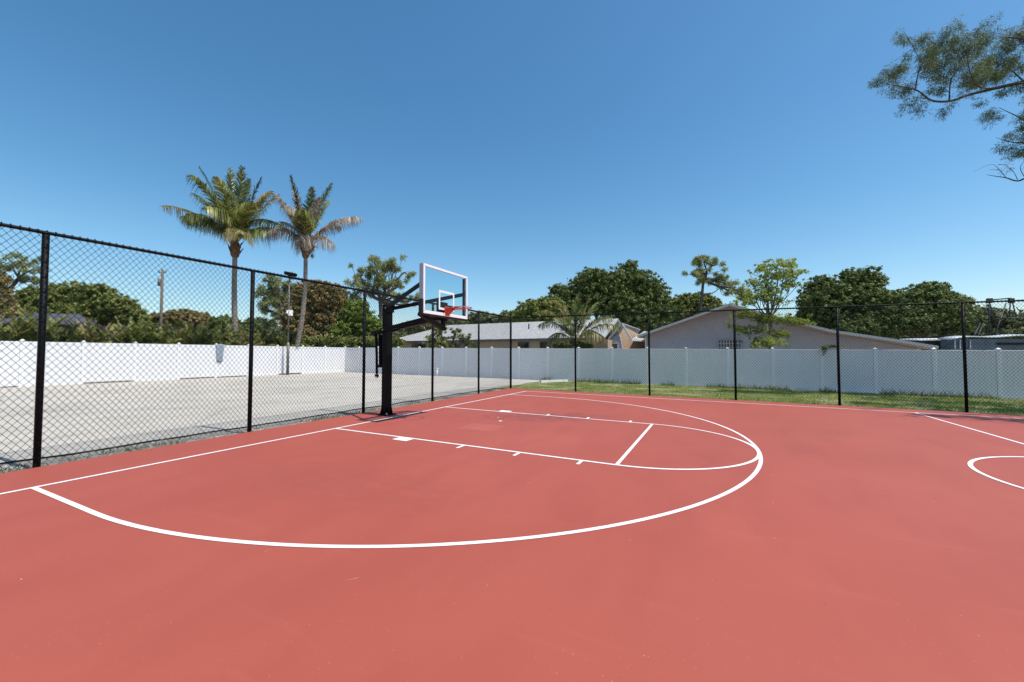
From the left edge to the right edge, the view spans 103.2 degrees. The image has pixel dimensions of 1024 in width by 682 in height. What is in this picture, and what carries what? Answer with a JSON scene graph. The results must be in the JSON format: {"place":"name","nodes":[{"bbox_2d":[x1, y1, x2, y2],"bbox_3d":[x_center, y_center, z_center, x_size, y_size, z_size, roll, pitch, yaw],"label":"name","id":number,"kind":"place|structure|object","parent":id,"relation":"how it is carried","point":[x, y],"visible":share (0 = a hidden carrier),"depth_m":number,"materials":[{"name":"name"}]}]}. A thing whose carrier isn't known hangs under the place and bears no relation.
{"place":"outdoors","nodes":[
{"label":"outdoors","id":0,"kind":"place"},
{"bbox_2d":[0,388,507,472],"bbox_3d":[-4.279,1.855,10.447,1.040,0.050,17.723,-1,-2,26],"label":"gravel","id":1,"kind":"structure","parent":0,"point":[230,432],"depth_m":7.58,"materials":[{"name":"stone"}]},
{"bbox_2d":[0,373,1006,472],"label":"ground","id":2,"kind":"structure","parent":0,"point":[77,454],"depth_m":7.50,"materials":[{"name":"grey concrete"}]},
{"bbox_2d":[0,329,27,340],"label":"areca palm","id":3,"kind":"object","parent":2,"relation":"on","point":[13,335],"visible":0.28,"depth_m":17.67,"materials":[{"name":"green plant"}]},
{"bbox_2d":[0,268,27,317],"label":"tree","id":4,"kind":"object","parent":2,"relation":"on","point":[4,291],"visible":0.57,"depth_m":43.29,"materials":[{"name":"green plant"}]},
{"bbox_2d":[0,318,36,340],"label":"areca palm","id":5,"kind":"object","parent":2,"relation":"on","point":[8,328],"visible":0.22,"depth_m":17.74,"materials":[{"name":"green plant"}]},
{"bbox_2d":[0,318,37,336],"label":"areca palm","id":6,"kind":"object","parent":2,"relation":"on","point":[18,320],"visible":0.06,"depth_m":18.25,"materials":[{"name":"green plant"}]},
{"bbox_2d":[0,251,50,285],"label":"pine tree","id":7,"kind":"object","parent":2,"relation":"on","point":[23,270],"visible":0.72,"depth_m":45.02,"materials":[{"name":"green plant"}]},
{"bbox_2d":[0,300,68,341],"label":"areca palm","id":8,"kind":"object","parent":2,"relation":"on","point":[33,330],"visible":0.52,"depth_m":17.85,"materials":[{"name":"green plant"}]},
{"bbox_2d":[20,319,81,341],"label":"areca palm","id":9,"kind":"object","parent":2,"relation":"on","point":[49,333],"visible":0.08,"depth_m":18.53,"materials":[{"name":"green plant"}]},
{"bbox_2d":[46,317,96,341],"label":"areca palm","id":10,"kind":"object","parent":2,"relation":"on","point":[51,320],"visible":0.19,"depth_m":19.63,"materials":[{"name":"green plant"}]},
{"bbox_2d":[0,313,145,332],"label":"dark roof house","id":11,"kind":"structure","parent":2,"relation":"on","point":[74,318],"depth_m":42.19,"materials":[{"name":"grey"}]},
{"bbox_2d":[47,325,107,342],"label":"areca palm","id":12,"kind":"object","parent":2,"relation":"on","point":[83,338],"visible":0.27,"depth_m":19.09,"materials":[{"name":"green plant"}]},
{"bbox_2d":[14,280,153,326],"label":"broadleaf tree","id":13,"kind":"object","parent":2,"relation":"on","point":[92,304],"visible":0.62,"depth_m":50.54,"materials":[{"name":"green plant"}]},
{"bbox_2d":[55,317,124,342],"bbox_3d":[-20.673,0.460,20.266,2.268,3.187,2.394,0,-2,-12],"label":"areca palm","id":14,"kind":"object","parent":2,"relation":"on","point":[89,333],"visible":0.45,"depth_m":19.88,"materials":[{"name":"green plant"}]},
{"bbox_2d":[76,323,133,342],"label":"areca palm","id":15,"kind":"object","parent":2,"relation":"on","point":[103,334],"visible":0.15,"depth_m":21.05,"materials":[{"name":"green plant"}]},
{"bbox_2d":[94,330,150,343],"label":"areca palm","id":16,"kind":"object","parent":2,"relation":"on","point":[123,340],"visible":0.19,"depth_m":20.44,"materials":[{"name":"green plant"}]},
{"bbox_2d":[110,316,161,343],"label":"areca palm","id":17,"kind":"object","parent":2,"relation":"on","point":[142,338],"visible":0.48,"depth_m":21.27,"materials":[{"name":"green plant"}]},
{"bbox_2d":[2,321,304,345],"bbox_3d":[-20.444,0.413,24.158,3.755,3.477,15.797,-1,-2,32],"label":"hedge","id":18,"kind":"object","parent":2,"relation":"on","point":[172,332],"visible":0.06,"depth_m":25.53,"materials":[{"name":"green plant"}]},
{"bbox_2d":[157,269,166,333],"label":"utility pole","id":19,"kind":"object","parent":2,"relation":"on","point":[161,290],"visible":0.63,"depth_m":46.14,"materials":[{"name":"wood"}]},
{"bbox_2d":[135,318,191,343],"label":"areca palm","id":20,"kind":"object","parent":2,"relation":"on","point":[154,338],"visible":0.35,"depth_m":21.80,"materials":[{"name":"green plant"}]},
{"bbox_2d":[143,325,190,343],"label":"areca palm","id":21,"kind":"object","parent":2,"relation":"on","point":[176,335],"visible":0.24,"depth_m":22.56,"materials":[{"name":"green plant"}]},
{"bbox_2d":[0,339,345,386],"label":"vinyl fence","id":22,"kind":"object","parent":2,"relation":"on","point":[137,376],"visible":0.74,"depth_m":20.37,"materials":[{"name":"white plastic"}]},
{"bbox_2d":[216,344,223,361],"bbox_3d":[-16.844,0.709,23.407,0.066,1.060,0.460,-1,-2,26],"label":"hanging cloth","id":23,"kind":"object","parent":22,"relation":"hanging from","point":[218,346],"visible":0.88,"depth_m":23.39,"materials":[{"name":"white fabric"}]},
{"bbox_2d":[150,307,211,330],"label":"domed tree","id":24,"kind":"object","parent":2,"relation":"on","point":[169,318],"visible":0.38,"depth_m":55.90,"materials":[{"name":"green plant"}]},
{"bbox_2d":[169,320,205,344],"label":"areca palm","id":25,"kind":"object","parent":2,"relation":"on","point":[190,332],"visible":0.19,"depth_m":23.34,"materials":[{"name":"green plant"}]},
{"bbox_2d":[135,314,267,334],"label":"broadleaf tree","id":26,"kind":"object","parent":2,"relation":"on","point":[226,319],"visible":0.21,"depth_m":49.25,"materials":[{"name":"green plant"}]},
{"bbox_2d":[180,324,223,377],"bbox_3d":[-18.296,0.603,23.733,2.555,3.148,2.032,-1,-2,26],"label":"areca palm","id":27,"kind":"object","parent":2,"relation":"on","point":[196,337],"visible":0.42,"depth_m":23.39,"materials":[{"name":"green plant"}]},
{"bbox_2d":[201,322,237,344],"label":"areca palm","id":28,"kind":"object","parent":2,"relation":"on","point":[218,328],"visible":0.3,"depth_m":24.42,"materials":[{"name":"green plant"}]},
{"bbox_2d":[159,165,279,330],"bbox_3d":[-19.744,-4.849,27.624,8.046,14.328,5.703,-1,-2,26],"label":"coconut palm","id":29,"kind":"object","parent":2,"relation":"on","point":[231,214],"visible":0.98,"depth_m":26.64,"materials":[{"name":"green plant"}]},
{"bbox_2d":[205,319,245,344],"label":"areca palm","id":30,"kind":"object","parent":2,"relation":"on","point":[227,325],"visible":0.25,"depth_m":25.49,"materials":[{"name":"green plant"}]},
{"bbox_2d":[224,329,264,345],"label":"areca palm","id":31,"kind":"object","parent":2,"relation":"on","point":[242,342],"visible":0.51,"depth_m":25.32,"materials":[{"name":"green plant"}]},
{"bbox_2d":[0,387,509,472],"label":"weeds","id":32,"kind":"object","parent":2,"relation":"on","point":[317,419],"visible":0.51,"depth_m":6.79,"materials":[{"name":"green plant"}]},
{"bbox_2d":[0,222,511,470],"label":"chain link fence","id":33,"kind":"object","parent":2,"relation":"on","point":[39,394],"visible":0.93,"depth_m":6.91,"materials":[{"name":"black metal"}]},
{"bbox_2d":[238,331,274,345],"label":"areca palm","id":34,"kind":"object","parent":2,"relation":"on","point":[257,337],"visible":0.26,"depth_m":26.48,"materials":[{"name":"green plant"}]},
{"bbox_2d":[0,372,538,462],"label":"parking lot","id":35,"kind":"structure","parent":2,"relation":"on","point":[180,397],"depth_m":11.95,"materials":[{"name":"concrete"}]},
{"bbox_2d":[284,271,296,374],"bbox_3d":[-14.631,-1.162,26.701,0.386,6.812,0.750,-1,-2,26],"label":"lamp post","id":36,"kind":"object","parent":35,"relation":"on","point":[289,310],"visible":0.71,"depth_m":26.67,"materials":[{"name":"metal"}]},
{"bbox_2d":[255,327,286,345],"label":"areca palm","id":37,"kind":"object","parent":2,"relation":"on","point":[269,341],"visible":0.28,"depth_m":27.44,"materials":[{"name":"green plant"}]},
{"bbox_2d":[255,272,297,331],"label":"broadleaf tree","id":38,"kind":"object","parent":2,"relation":"on","point":[272,288],"visible":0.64,"depth_m":41.83,"materials":[{"name":"green plant"}]},
{"bbox_2d":[270,331,304,373],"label":"areca palm","id":39,"kind":"object","parent":2,"relation":"on","point":[282,340],"visible":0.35,"depth_m":27.84,"materials":[{"name":"green plant"}]},
{"bbox_2d":[290,332,313,346],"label":"areca palm","id":40,"kind":"object","parent":2,"relation":"on","point":[302,339],"visible":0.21,"depth_m":29.08,"materials":[{"name":"green plant"}]},
{"bbox_2d":[247,175,362,373],"bbox_3d":[-14.317,-4.550,28.076,7.406,13.843,4.202,0,-2,-1],"label":"coconut palm","id":41,"kind":"object","parent":2,"relation":"on","point":[305,224],"visible":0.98,"depth_m":28.19,"materials":[{"name":"green plant"}]},
{"bbox_2d":[278,278,354,337],"bbox_3d":[-18.942,-1.844,40.232,7.532,9.034,6.714,-1,-2,26],"label":"broadleaf tree","id":42,"kind":"object","parent":2,"relation":"on","point":[294,300],"visible":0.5,"depth_m":38.66,"materials":[{"name":"green plant"}]},
{"bbox_2d":[319,333,342,346],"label":"areca palm","id":43,"kind":"object","parent":2,"relation":"on","point":[322,341],"visible":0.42,"depth_m":31.43,"materials":[{"name":"green plant"}]},
{"bbox_2d":[303,335,405,347],"bbox_3d":[-13.298,0.976,32.978,9.338,3.040,2.902,0,-2,2],"label":"shrub","id":44,"kind":"object","parent":2,"relation":"on","point":[371,344],"visible":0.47,"depth_m":32.36,"materials":[{"name":"green plant"}]},
{"bbox_2d":[330,299,381,337],"bbox_3d":[-13.700,-0.612,35.920,5.250,6.411,3.864,-1,-2,26],"label":"broadleaf tree","id":45,"kind":"object","parent":2,"relation":"on","point":[358,320],"visible":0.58,"depth_m":35.29,"materials":[{"name":"green plant"}]},
{"bbox_2d":[343,253,418,319],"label":"pine tree","id":46,"kind":"object","parent":2,"relation":"on","point":[384,267],"visible":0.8,"depth_m":43.92,"materials":[{"name":"green plant"}]},
{"bbox_2d":[422,324,477,347],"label":"garden tree","id":47,"kind":"object","parent":2,"relation":"on","point":[437,341],"visible":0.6,"depth_m":28.85,"materials":[{"name":"green plant"}]},
{"bbox_2d":[400,310,510,334],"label":"broadleaf tree","id":48,"kind":"object","parent":2,"relation":"on","point":[453,323],"visible":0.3,"depth_m":58.96,"materials":[{"name":"green plant"}]},
{"bbox_2d":[0,388,1023,681],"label":"court","id":49,"kind":"object","parent":2,"relation":"on","point":[844,544],"visible":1,"depth_m":3.19,"materials":[{"name":"concrete"}]},
{"bbox_2d":[0,391,524,493],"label":"baseline","id":50,"kind":"object","parent":49,"relation":"on","point":[213,452],"visible":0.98,"depth_m":5.95,"materials":[{"name":"paint"}]},
{"bbox_2d":[31,394,762,547],"bbox_3d":[0.648,1.796,8.181,7.482,0.091,11.906,-1,-2,26],"label":"three point line","id":51,"kind":"object","parent":49,"relation":"on","point":[130,524],"visible":1,"depth_m":3.52,"materials":[{"name":"paint"}]},
{"bbox_2d":[369,263,471,415],"bbox_3d":[-2.301,0.106,9.413,2.846,3.475,1.713,0,-2,6],"label":"basketball hoop","id":52,"kind":"object","parent":49,"relation":"on","point":[442,312],"visible":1,"depth_m":9.96,"materials":[{"name":"black metal"}]},
{"bbox_2d":[458,423,503,431],"bbox_3d":[-0.622,1.798,8.470,0.809,0.011,0.727,-1,-2,18],"label":"repainted patch","id":53,"kind":"object","parent":49,"relation":"on","point":[481,427],"visible":1,"depth_m":8.44,"materials":[{"name":"red paint"}]},
{"bbox_2d":[336,407,760,469],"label":"lane lines","id":54,"kind":"object","parent":49,"relation":"on","point":[618,462],"visible":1,"depth_m":6.63,"materials":[{"name":"paint"}]},
{"bbox_2d":[532,391,1023,418],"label":"sideline","id":55,"kind":"object","parent":49,"relation":"on","point":[788,405],"visible":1,"depth_m":12.39,"materials":[{"name":"paint"}]},
{"bbox_2d":[917,413,1023,443],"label":"halfway line","id":56,"kind":"object","parent":49,"relation":"on","point":[973,429],"visible":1,"depth_m":8.72,"materials":[{"name":"paint"}]},
{"bbox_2d":[967,456,1023,488],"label":"circle","id":57,"kind":"object","parent":49,"relation":"on","point":[970,464],"visible":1,"depth_m":5.77,"materials":[{"name":"paint"}]},
{"bbox_2d":[400,318,645,348],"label":"long house","id":58,"kind":"structure","parent":2,"relation":"on","point":[547,330],"depth_m":35.60,"materials":[{"name":"beige paint"}]},
{"bbox_2d":[412,344,425,347],"bbox_3d":[-9.127,0.718,39.819,1.700,0.900,0.080,-1,-2,26],"label":"window","id":59,"kind":"structure","parent":58,"relation":"in","point":[415,346],"depth_m":39.93,"materials":[{"name":"glass"}]},
{"bbox_2d":[518,342,528,347],"bbox_3d":[0.978,0.543,34.821,1.050,0.900,0.080,-1,-2,26],"label":"window","id":60,"kind":"structure","parent":58,"relation":"in","point":[520,343],"depth_m":34.81,"materials":[{"name":"glass"}]},
{"bbox_2d":[540,342,550,347],"bbox_3d":[2.793,0.512,33.924,1.000,0.900,0.080,-1,-2,26],"label":"window","id":61,"kind":"structure","parent":58,"relation":"in","point":[542,345],"depth_m":33.94,"materials":[{"name":"glass"}]},
{"bbox_2d":[501,294,569,322],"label":"broadleaf tree","id":62,"kind":"object","parent":2,"relation":"on","point":[531,307],"visible":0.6,"depth_m":50.95,"materials":[{"name":"green plant"}]},
{"bbox_2d":[552,338,594,348],"bbox_3d":[4.367,1.089,29.004,3.208,2.906,1.873,0,-2,5],"label":"shrub","id":63,"kind":"object","parent":2,"relation":"on","point":[581,346],"visible":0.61,"depth_m":28.62,"materials":[{"name":"green plant"}]},
{"bbox_2d":[538,294,619,348],"bbox_3d":[4.481,-0.367,27.267,5.522,5.724,2.911,0,-2,-3],"label":"coconut palm","id":64,"kind":"object","parent":2,"relation":"on","point":[577,303],"visible":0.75,"depth_m":27.31,"materials":[{"name":"green plant"}]},
{"bbox_2d":[547,259,677,333],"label":"oak tree","id":65,"kind":"object","parent":2,"relation":"on","point":[628,289],"visible":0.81,"depth_m":56.61,"materials":[{"name":"green plant"}]},
{"bbox_2d":[267,325,1023,340],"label":"distant woods","id":66,"kind":"object","parent":2,"relation":"on","point":[395,333],"visible":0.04,"depth_m":78.26,"materials":[{"name":"green plant"}]},
{"bbox_2d":[345,346,1023,398],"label":"vinyl fence","id":67,"kind":"object","parent":2,"relation":"on","point":[793,357],"visible":0.64,"depth_m":19.81,"materials":[{"name":"white plastic"}]},
{"bbox_2d":[821,345,843,354],"bbox_3d":[14.476,0.477,18.516,1.045,0.632,0.613,0,-2,6],"label":"climbing plant","id":68,"kind":"object","parent":67,"relation":"attached to","point":[825,347],"visible":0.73,"depth_m":18.39,"materials":[{"name":"green plant"}]},
{"bbox_2d":[669,291,739,322],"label":"broadleaf tree","id":69,"kind":"object","parent":2,"relation":"on","point":[685,301],"visible":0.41,"depth_m":59.90,"materials":[{"name":"green plant"}]},
{"bbox_2d":[681,254,753,313],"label":"pine tree","id":70,"kind":"object","parent":2,"relation":"on","point":[699,274],"visible":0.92,"depth_m":56.03,"materials":[{"name":"green plant"}]},
{"bbox_2d":[511,299,1023,413],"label":"chain link fence","id":71,"kind":"object","parent":2,"relation":"on","point":[964,355],"visible":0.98,"depth_m":13.29,"materials":[{"name":"black metal"}]},
{"bbox_2d":[726,257,816,348],"bbox_3d":[13.493,-1.041,21.225,4.225,6.885,3.089,-1,-2,26],"label":"young tree","id":72,"kind":"object","parent":2,"relation":"on","point":[764,295],"visible":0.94,"depth_m":21.12,"materials":[{"name":"green plant"}]},
{"bbox_2d":[637,303,938,361],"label":"gable house","id":73,"kind":"structure","parent":2,"relation":"on","point":[806,341],"depth_m":24.92,"materials":[{"name":"paint"}]},
{"bbox_2d":[786,265,890,328],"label":"broadleaf tree","id":74,"kind":"object","parent":2,"relation":"on","point":[860,286],"visible":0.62,"depth_m":50.48,"materials":[{"name":"green plant"}]},
{"bbox_2d":[831,280,987,340],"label":"broadleaf tree","id":75,"kind":"object","parent":2,"relation":"on","point":[929,292],"visible":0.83,"depth_m":45.38,"materials":[{"name":"green plant"}]},
{"bbox_2d":[900,338,940,349],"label":"shed","id":76,"kind":"structure","parent":2,"relation":"on","point":[921,340],"depth_m":30.41,"materials":[{"name":"white metal"}]},
{"bbox_2d":[865,10,1023,181],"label":"casuarina tree","id":77,"kind":"object","parent":2,"relation":"on","point":[996,74],"visible":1,"depth_m":15.33,"materials":[{"name":"green plant"}]},
{"bbox_2d":[938,334,1023,349],"bbox_3d":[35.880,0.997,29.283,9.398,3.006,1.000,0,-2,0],"label":"house","id":78,"kind":"structure","parent":2,"relation":"on","point":[1018,342],"depth_m":29.01,"materials":[{"name":"grey"}]},
{"bbox_2d":[972,298,1023,338],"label":"metal frame","id":79,"kind":"object","parent":78,"relation":"on","point":[990,299],"visible":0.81,"depth_m":31.05,"materials":[{"name":"grey metal"}]},
{"bbox_2d":[946,304,1023,338],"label":"broadleaf tree","id":80,"kind":"object","parent":2,"relation":"on","point":[1019,322],"visible":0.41,"depth_m":58.31,"materials":[{"name":"green plant"}]},
{"bbox_2d":[0,0,1023,326],"label":"sky","id":81,"kind":"structure","parent":0,"point":[514,148],"materials":[{"name":"blue"}]},
{"bbox_2d":[506,377,1023,414],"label":"lawn","id":82,"kind":"structure","parent":0,"point":[674,393],"depth_m":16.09,"materials":[{"name":"plant"}]},
{"bbox_2d":[540,379,567,381],"bbox_3d":[2.344,2.214,22.509,1.703,0.120,0.160,1,-2,-23],"label":"wheel stop","id":83,"kind":"object","parent":82,"relation":"on","point":[564,380],"visible":0.71,"depth_m":22.48,"materials":[{"name":"paint"}]},
{"bbox_2d":[514,387,1023,414],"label":"weeds","id":84,"kind":"object","parent":82,"relation":"on","point":[782,399],"visible":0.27,"depth_m":13.43,"materials":[{"name":"green plant"}]}
]}

